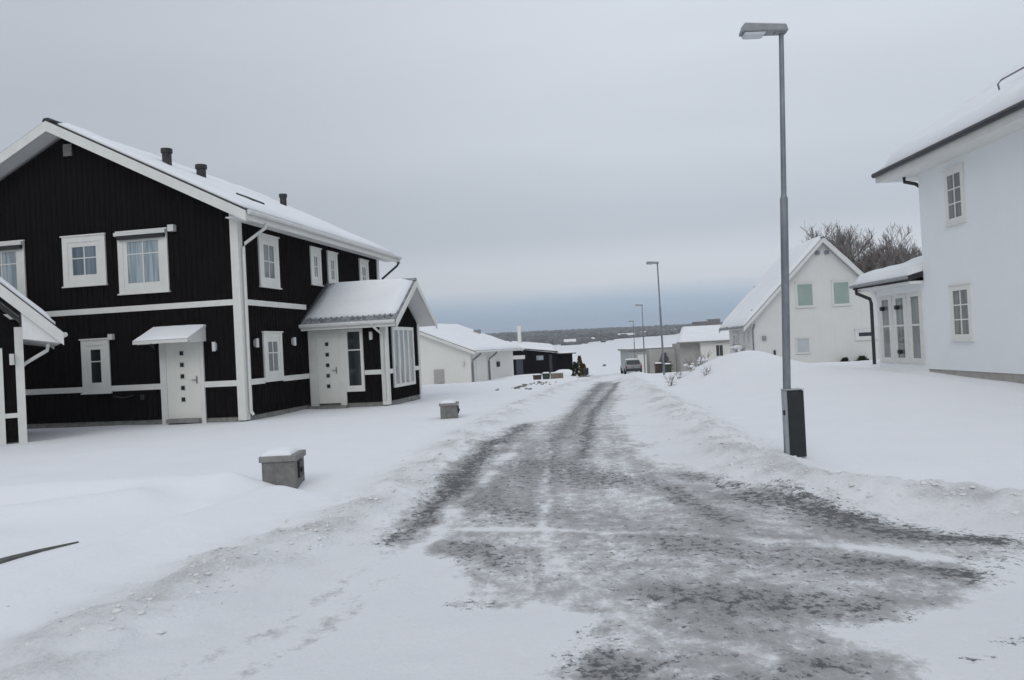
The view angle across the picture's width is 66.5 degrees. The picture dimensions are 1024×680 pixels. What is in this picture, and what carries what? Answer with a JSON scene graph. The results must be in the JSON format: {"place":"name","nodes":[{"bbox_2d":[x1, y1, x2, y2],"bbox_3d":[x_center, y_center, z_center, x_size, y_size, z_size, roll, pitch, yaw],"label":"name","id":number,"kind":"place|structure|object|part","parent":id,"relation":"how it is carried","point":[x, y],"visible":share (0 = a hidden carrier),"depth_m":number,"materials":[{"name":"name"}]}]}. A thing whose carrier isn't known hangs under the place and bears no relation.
{"place":"outdoors","nodes":[
{"label":"outdoors","id":0,"kind":"place"},
{"bbox_2d":[0,333,1023,679],"bbox_3d":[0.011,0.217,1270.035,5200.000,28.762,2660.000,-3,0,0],"label":"ground","id":1,"kind":"structure","parent":0,"point":[150,505],"depth_m":9.97,"materials":[{"name":"white snow"}]},
{"bbox_2d":[0,277,67,444],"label":"black outbuilding","id":2,"kind":"structure","parent":1,"relation":"on","point":[37,326],"depth_m":16.96,"materials":[{"name":"wood"}]},
{"bbox_2d":[0,541,78,563],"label":"kerb","id":3,"kind":"structure","parent":1,"relation":"on","point":[11,557],"depth_m":6.68,"materials":[{"name":"stone"}]},
{"bbox_2d":[0,118,437,428],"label":"black house","id":4,"kind":"structure","parent":1,"relation":"on","point":[164,289],"depth_m":21.09,"materials":[{"name":"wood"}]},
{"bbox_2d":[0,240,26,296],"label":"window","id":5,"kind":"structure","parent":4,"relation":"in","point":[12,253],"depth_m":21.44,"materials":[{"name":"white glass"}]},
{"bbox_2d":[60,233,107,287],"bbox_3d":[-11.532,-2.137,21.032,1.370,1.400,0.085,-3,0,11],"label":"window","id":6,"kind":"structure","parent":4,"relation":"in","point":[84,255],"depth_m":21.05,"materials":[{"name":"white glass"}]},
{"bbox_2d":[79,338,111,394],"bbox_3d":[-11.181,0.704,20.968,0.910,1.490,0.085,-3,0,11],"label":"window","id":7,"kind":"structure","parent":4,"relation":"in","point":[95,352],"depth_m":20.99,"materials":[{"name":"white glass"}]},
{"bbox_2d":[113,227,170,294],"bbox_3d":[-9.795,-2.076,20.659,1.530,1.700,0.160,-3,0,11],"label":"window","id":8,"kind":"structure","parent":4,"relation":"in","point":[143,261],"depth_m":20.70,"materials":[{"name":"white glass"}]},
{"bbox_2d":[165,342,201,418],"bbox_3d":[-8.618,1.045,20.475,0.960,2.025,0.085,-3,0,11],"label":"door","id":9,"kind":"structure","parent":4,"relation":"in","point":[182,358],"depth_m":20.48,"materials":[{"name":"white wood"}]},
{"bbox_2d":[256,232,281,289],"bbox_3d":[-6.753,-2.185,21.773,0.085,1.490,1.160,-3,0,11],"label":"window","id":10,"kind":"structure","parent":4,"relation":"in","point":[268,249],"depth_m":21.76,"materials":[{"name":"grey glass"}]},
{"bbox_2d":[261,331,285,381],"bbox_3d":[-6.624,0.452,21.738,0.085,1.390,1.110,-3,0,11],"label":"window","id":11,"kind":"structure","parent":4,"relation":"in","point":[271,340],"depth_m":21.72,"materials":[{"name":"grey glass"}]},
{"bbox_2d":[309,246,323,286],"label":"window","id":12,"kind":"structure","parent":4,"relation":"in","point":[315,253],"depth_m":24.72,"materials":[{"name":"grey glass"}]},
{"bbox_2d":[316,333,340,403],"bbox_3d":[-5.589,0.864,23.782,0.690,2.135,0.085,-3,0,11],"label":"door","id":13,"kind":"structure","parent":4,"relation":"in","point":[327,343],"depth_m":23.79,"materials":[{"name":"white wood"}]},
{"bbox_2d":[326,250,338,283],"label":"window","id":14,"kind":"structure","parent":4,"relation":"in","point":[332,262],"depth_m":25.98,"materials":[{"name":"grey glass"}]},
{"bbox_2d":[358,258,368,280],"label":"window","id":15,"kind":"structure","parent":4,"relation":"in","point":[363,264],"depth_m":28.71,"materials":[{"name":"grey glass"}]},
{"bbox_2d":[391,327,415,387],"bbox_3d":[-3.458,0.523,24.997,0.050,1.880,2.050,-3,0,11],"label":"window","id":16,"kind":"structure","parent":4,"relation":"in","point":[402,338],"depth_m":24.94,"materials":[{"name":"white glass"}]},
{"bbox_2d":[259,446,305,488],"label":"driveway pillar","id":17,"kind":"structure","parent":1,"relation":"on","point":[283,466],"depth_m":9.49,"materials":[{"name":"grey concrete"}]},
{"bbox_2d":[439,400,459,418],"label":"driveway pillar","id":18,"kind":"structure","parent":1,"relation":"on","point":[449,409],"depth_m":18.09,"materials":[{"name":"grey concrete"}]},
{"bbox_2d":[419,324,523,384],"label":"white house","id":19,"kind":"structure","parent":1,"relation":"on","point":[454,353],"depth_m":49.55,"materials":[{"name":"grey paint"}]},
{"bbox_2d":[476,357,482,381],"bbox_3d":[-2.065,2.033,49.670,0.040,1.900,0.950,-3,0,21],"label":"door","id":20,"kind":"structure","parent":19,"relation":"in","point":[479,369],"depth_m":49.61,"materials":[{"name":"white"}]},
{"bbox_2d":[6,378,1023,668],"bbox_3d":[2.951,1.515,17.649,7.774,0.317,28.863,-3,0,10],"label":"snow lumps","id":21,"kind":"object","parent":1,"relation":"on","point":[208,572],"visible":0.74,"depth_m":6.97,"materials":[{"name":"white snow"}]},
{"bbox_2d":[533,374,541,379],"bbox_3d":[1.431,2.170,43.991,0.500,0.551,0.533,-3,0,5],"label":"wheeled bin","id":22,"kind":"object","parent":1,"relation":"on","point":[536,376],"visible":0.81,"depth_m":43.77,"materials":[{"name":"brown plastic"}]},
{"bbox_2d":[507,326,575,374],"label":"black bungalow","id":23,"kind":"object","parent":1,"relation":"on","point":[528,360],"visible":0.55,"depth_m":67.99,"materials":[{"name":"black wood"}]},
{"bbox_2d":[516,359,522,374],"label":"door","id":24,"kind":"structure","parent":23,"relation":"in","point":[519,362],"depth_m":67.95,"materials":[{"name":"grey"}]},
{"bbox_2d":[495,375,589,390],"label":"clods","id":25,"kind":"object","parent":1,"relation":"on","point":[524,385],"visible":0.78,"depth_m":32.77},
{"bbox_2d":[542,372,549,378],"bbox_3d":[1.928,2.112,43.993,0.460,0.610,0.496,-3,0,0],"label":"wheeled bin","id":26,"kind":"object","parent":1,"relation":"on","point":[545,375],"visible":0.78,"depth_m":43.78,"materials":[{"name":"green plastic"}]},
{"bbox_2d":[550,372,562,378],"bbox_3d":[2.525,2.047,43.985,0.700,0.495,0.500,-3,0,0],"label":"wooden crate","id":27,"kind":"object","parent":1,"relation":"on","point":[555,375],"visible":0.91,"depth_m":43.74,"materials":[{"name":"beige wood"}]},
{"bbox_2d":[555,369,572,374],"bbox_3d":[3.722,2.529,55.502,1.846,0.900,1.615,-3,0,0],"label":"snow heap","id":28,"kind":"object","parent":1,"relation":"on","point":[567,371],"visible":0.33,"depth_m":54.96,"materials":[{"name":"white snow"}]},
{"bbox_2d":[564,339,575,342],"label":"distant house","id":29,"kind":"structure","parent":1,"relation":"on","point":[570,340],"depth_m":497.39,"materials":[{"name":"grey"}]},
{"bbox_2d":[571,361,578,375],"bbox_3d":[4.063,1.976,49.772,0.641,1.242,0.626,-3,0,0],"label":"evergreen shrub","id":30,"kind":"object","parent":1,"relation":"on","point":[575,368],"visible":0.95,"depth_m":49.70,"materials":[{"name":"green plant"}]},
{"bbox_2d":[577,355,582,375],"bbox_3d":[4.323,1.790,49.975,0.566,1.629,0.621,-3,0,-15],"label":"conifer shrub","id":31,"kind":"object","parent":1,"relation":"on","point":[579,362],"visible":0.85,"depth_m":49.92,"materials":[{"name":"green plant"}]},
{"bbox_2d":[580,363,585,375],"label":"conifer shrub","id":32,"kind":"object","parent":1,"relation":"on","point":[582,367],"visible":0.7,"depth_m":49.50,"materials":[{"name":"green plant"}]},
{"bbox_2d":[583,368,588,375],"bbox_3d":[4.458,2.054,46.984,0.300,0.750,0.240,-3,0,10],"label":"post box","id":33,"kind":"object","parent":1,"relation":"on","point":[586,371],"visible":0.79,"depth_m":46.88,"materials":[{"name":"black metal"}]},
{"bbox_2d":[504,329,680,344],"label":"field copses","id":34,"kind":"object","parent":1,"relation":"on","point":[584,339],"visible":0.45,"depth_m":630.86,"materials":[{"name":"grey plant"}]},
{"bbox_2d":[561,335,641,345],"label":"garden scrub","id":35,"kind":"object","parent":1,"relation":"on","point":[580,342],"visible":0.27,"depth_m":491.59,"materials":[{"name":"grey plant"}]},
{"bbox_2d":[485,322,722,340],"bbox_3d":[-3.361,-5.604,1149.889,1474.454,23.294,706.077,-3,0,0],"label":"woods","id":36,"kind":"object","parent":1,"relation":"on","point":[539,334],"visible":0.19,"depth_m":1012.76,"materials":[{"name":"grey plant"}]},
{"bbox_2d":[620,358,641,373],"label":"parked car","id":37,"kind":"object","parent":1,"relation":"on","point":[633,364],"visible":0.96,"depth_m":78.14,"materials":[{"name":"grey paint"}]},
{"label":"rear window","id":38,"kind":"part","parent":37,"relation":"part of","materials":[{"name":"grey glass"}]},
{"bbox_2d":[628,320,635,371],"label":"street lamp","id":39,"kind":"object","parent":1,"relation":"on","point":[633,333],"visible":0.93,"depth_m":82.95,"materials":[{"name":"metal"}]},
{"bbox_2d":[635,304,645,372],"bbox_3d":[9.898,0.032,59.998,0.582,5.641,0.195,-3,0,0],"label":"street lamp","id":40,"kind":"object","parent":1,"relation":"on","point":[643,336],"visible":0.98,"depth_m":59.95,"materials":[{"name":"metal"}]},
{"bbox_2d":[618,345,671,373],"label":"flat roofed garage","id":41,"kind":"structure","parent":1,"relation":"on","point":[627,353],"depth_m":88.00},
{"bbox_2d":[638,354,646,372],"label":"garage door","id":42,"kind":"structure","parent":41,"relation":"in","point":[640,357],"depth_m":87.97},
{"bbox_2d":[646,261,664,374],"bbox_3d":[6.761,-0.939,36.706,0.621,5.588,0.195,-3,0,0],"label":"street lamp","id":43,"kind":"object","parent":1,"relation":"on","point":[651,263],"visible":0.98,"depth_m":36.66,"materials":[{"name":"metal"}]},
{"bbox_2d":[654,362,661,372],"bbox_3d":[8.444,1.661,44.995,0.440,0.750,0.478,-3,0,0],"label":"wheeled bin","id":44,"kind":"object","parent":1,"relation":"on","point":[658,367],"visible":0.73,"depth_m":44.80,"materials":[{"name":"brown plastic"}]},
{"bbox_2d":[659,352,673,370],"bbox_3d":[8.992,1.479,45.974,1.147,1.534,1.090,-3,0,0],"label":"leafless bush","id":45,"kind":"object","parent":1,"relation":"on","point":[666,357],"visible":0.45,"depth_m":45.87,"materials":[{"name":"brown plant"}]},
{"bbox_2d":[665,363,671,372],"bbox_3d":[8.893,1.645,44.596,0.400,0.670,0.441,-3,0,0],"label":"wheeled bin","id":46,"kind":"object","parent":1,"relation":"on","point":[667,367],"visible":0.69,"depth_m":44.42,"materials":[{"name":"green plastic"}]},
{"bbox_2d":[663,372,676,385],"bbox_3d":[5.196,1.339,25.804,0.526,0.513,0.493,-3,0,6],"label":"snowy bush","id":47,"kind":"object","parent":1,"relation":"on","point":[672,381],"visible":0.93,"depth_m":25.77,"materials":[{"name":"white snow"}]},
{"bbox_2d":[675,368,685,377],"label":"snowy bush","id":48,"kind":"object","parent":1,"relation":"on","point":[679,373],"visible":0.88,"depth_m":27.13,"materials":[{"name":"white snow"}]},
{"bbox_2d":[646,325,729,373],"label":"house","id":49,"kind":"structure","parent":1,"relation":"on","point":[704,340],"depth_m":76.64,"materials":[{"name":"white paint"}]},
{"bbox_2d":[714,343,724,357],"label":"window","id":50,"kind":"structure","parent":49,"relation":"in","point":[719,348],"depth_m":75.91,"materials":[{"name":"white glass"}]},
{"bbox_2d":[682,357,695,371],"bbox_3d":[6.363,0.866,27.591,0.571,0.588,0.476,-3,0,-23],"label":"snowy bush","id":51,"kind":"object","parent":1,"relation":"on","point":[690,366],"visible":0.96,"depth_m":27.54,"materials":[{"name":"white snow"}]},
{"bbox_2d":[692,321,707,325],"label":"apartment block","id":52,"kind":"structure","parent":1,"relation":"on","point":[698,323],"depth_m":880.09,"materials":[{"name":"grey"}]},
{"bbox_2d":[693,351,707,364],"bbox_3d":[6.804,0.657,28.127,0.507,0.647,0.591,-3,0,21],"label":"snowy bush","id":53,"kind":"object","parent":1,"relation":"on","point":[701,360],"visible":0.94,"depth_m":28.13,"materials":[{"name":"white snow"}]},
{"bbox_2d":[700,365,711,374],"bbox_3d":[6.304,0.984,25.215,0.452,0.427,0.384,-3,-1,40],"label":"snowy bush","id":54,"kind":"object","parent":1,"relation":"on","point":[705,371],"visible":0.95,"depth_m":25.15,"materials":[{"name":"white snow"}]},
{"bbox_2d":[706,318,719,324],"bbox_3d":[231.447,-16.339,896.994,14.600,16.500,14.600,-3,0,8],"label":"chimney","id":55,"kind":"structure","parent":1,"relation":"on","point":[714,321],"depth_m":890.02,"materials":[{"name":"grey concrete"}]},
{"bbox_2d":[730,340,741,351],"bbox_3d":[7.749,0.248,27.000,0.432,0.492,0.528,-3,0,1],"label":"snowy bush","id":56,"kind":"object","parent":1,"relation":"on","point":[735,347],"visible":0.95,"depth_m":26.92,"materials":[{"name":"white snow"}]},
{"bbox_2d":[739,22,790,452],"bbox_3d":[3.317,-1.190,9.858,0.582,5.667,0.195,-3,0,0],"label":"street lamp","id":57,"kind":"object","parent":1,"relation":"on","point":[754,30],"visible":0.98,"depth_m":9.82,"materials":[{"name":"metal"}]},
{"bbox_2d":[780,388,806,458],"bbox_3d":[3.527,1.097,9.789,0.246,0.972,0.192,-3,0,2],"label":"electric cabinet","id":58,"kind":"object","parent":1,"relation":"on","point":[793,417],"visible":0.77,"depth_m":9.70,"materials":[{"name":"black plastic"}]},
{"bbox_2d":[800,220,878,272],"bbox_3d":[24.587,-3.411,60.333,7.118,11.818,5.954,-2,-1,-42],"label":"bare tree","id":59,"kind":"object","parent":1,"relation":"on","point":[843,248],"visible":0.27,"depth_m":59.99,"materials":[{"name":"brown plant"}]},
{"bbox_2d":[840,357,849,361],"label":"plant","id":60,"kind":"object","parent":1,"relation":"on","point":[844,359],"visible":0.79,"depth_m":44.08,"materials":[{"name":"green plant"}]},
{"bbox_2d":[854,355,868,360],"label":"plant","id":61,"kind":"object","parent":1,"relation":"on","point":[861,358],"visible":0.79,"depth_m":44.09,"materials":[{"name":"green plant"}]},
{"bbox_2d":[847,238,889,267],"bbox_3d":[27.555,-2.874,64.710,7.897,10.815,6.852,-3,0,-16],"label":"bare tree","id":62,"kind":"object","parent":1,"relation":"on","point":[872,251],"visible":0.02,"depth_m":64.10,"materials":[{"name":"brown plant"}]},
{"bbox_2d":[849,240,894,285],"bbox_3d":[27.914,-2.820,59.803,4.009,10.153,5.704,-3,0,-13],"label":"bare tree","id":63,"kind":"object","parent":1,"relation":"on","point":[875,258],"visible":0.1,"depth_m":59.78,"materials":[{"name":"brown plant"}]},
{"bbox_2d":[870,238,902,264],"bbox_3d":[29.954,-2.976,63.376,6.021,10.610,6.364,-3,-1,-32],"label":"bare tree","id":64,"kind":"object","parent":1,"relation":"on","point":[885,251],"depth_m":63.44,"materials":[{"name":"brown plant"}]},
{"bbox_2d":[872,222,921,269],"bbox_3d":[30.464,-3.422,58.800,6.680,11.000,5.009,-3,0,-6],"label":"bare tree","id":65,"kind":"object","parent":1,"relation":"on","point":[895,256],"visible":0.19,"depth_m":58.20,"materials":[{"name":"brown plant"}]},
{"bbox_2d":[849,62,1023,383],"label":"white house","id":66,"kind":"structure","parent":1,"relation":"on","point":[950,300],"depth_m":17.80,"materials":[{"name":"paint"}]},
{"bbox_2d":[878,296,894,361],"bbox_3d":[10.491,-0.298,21.868,0.030,1.840,0.740,-3,0,1],"label":"glass door","id":67,"kind":"structure","parent":66,"relation":"in","point":[886,316],"depth_m":21.86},
{"bbox_2d":[892,294,909,362],"bbox_3d":[10.480,-0.304,21.048,0.030,1.840,0.740,-3,0,1],"label":"glass door","id":68,"kind":"structure","parent":66,"relation":"in","point":[900,318],"depth_m":21.03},
{"bbox_2d":[907,292,925,363],"bbox_3d":[10.469,-0.309,20.228,0.030,1.840,0.740,-3,0,1],"label":"glass door","id":69,"kind":"structure","parent":66,"relation":"in","point":[917,354],"depth_m":20.22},
{"bbox_2d":[941,163,966,226],"bbox_3d":[10.249,-3.343,18.122,0.070,1.330,0.860,-3,0,1],"label":"window","id":70,"kind":"structure","parent":66,"relation":"in","point":[954,186],"depth_m":18.10,"materials":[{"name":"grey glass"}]},
{"bbox_2d":[947,282,974,340],"bbox_3d":[10.382,-0.642,18.090,0.070,1.340,0.920,-3,0,1],"label":"window","id":71,"kind":"structure","parent":66,"relation":"in","point":[960,295],"depth_m":18.07,"materials":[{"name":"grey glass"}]},
{"bbox_2d":[0,0,1023,333],"label":"sky","id":72,"kind":"structure","parent":0,"point":[525,162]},
{"bbox_2d":[31,374,1023,679],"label":"road","id":73,"kind":"structure","parent":0,"point":[593,528],"depth_m":5.16,"materials":[{"name":"white snow"}]},
{"bbox_2d":[719,236,879,362],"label":"gabled house","id":74,"kind":"structure","parent":0,"point":[830,315],"depth_m":44.74,"materials":[{"name":"white paint"}]},
{"bbox_2d":[733,333,738,344],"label":"window","id":75,"kind":"structure","parent":74,"relation":"in","point":[735,335],"depth_m":49.23,"materials":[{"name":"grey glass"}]},
{"bbox_2d":[747,333,749,345],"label":"window","id":76,"kind":"structure","parent":74,"relation":"in","point":[748,337],"depth_m":45.86,"materials":[{"name":"grey glass"}]},
{"bbox_2d":[795,337,810,353],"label":"window","id":77,"kind":"structure","parent":74,"relation":"in","point":[802,343],"depth_m":44.78,"materials":[{"name":"white glass"}]},
{"bbox_2d":[794,281,814,307],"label":"window","id":78,"kind":"structure","parent":74,"relation":"in","point":[804,291],"depth_m":44.78,"materials":[{"name":"green glass"}]},
{"bbox_2d":[831,279,851,305],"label":"window","id":79,"kind":"structure","parent":74,"relation":"in","point":[841,293],"depth_m":44.64,"materials":[{"name":"green glass"}]},
{"bbox_2d":[855,328,877,340],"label":"window","id":80,"kind":"structure","parent":74,"relation":"in","point":[863,333],"depth_m":44.52,"materials":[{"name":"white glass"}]}
]}

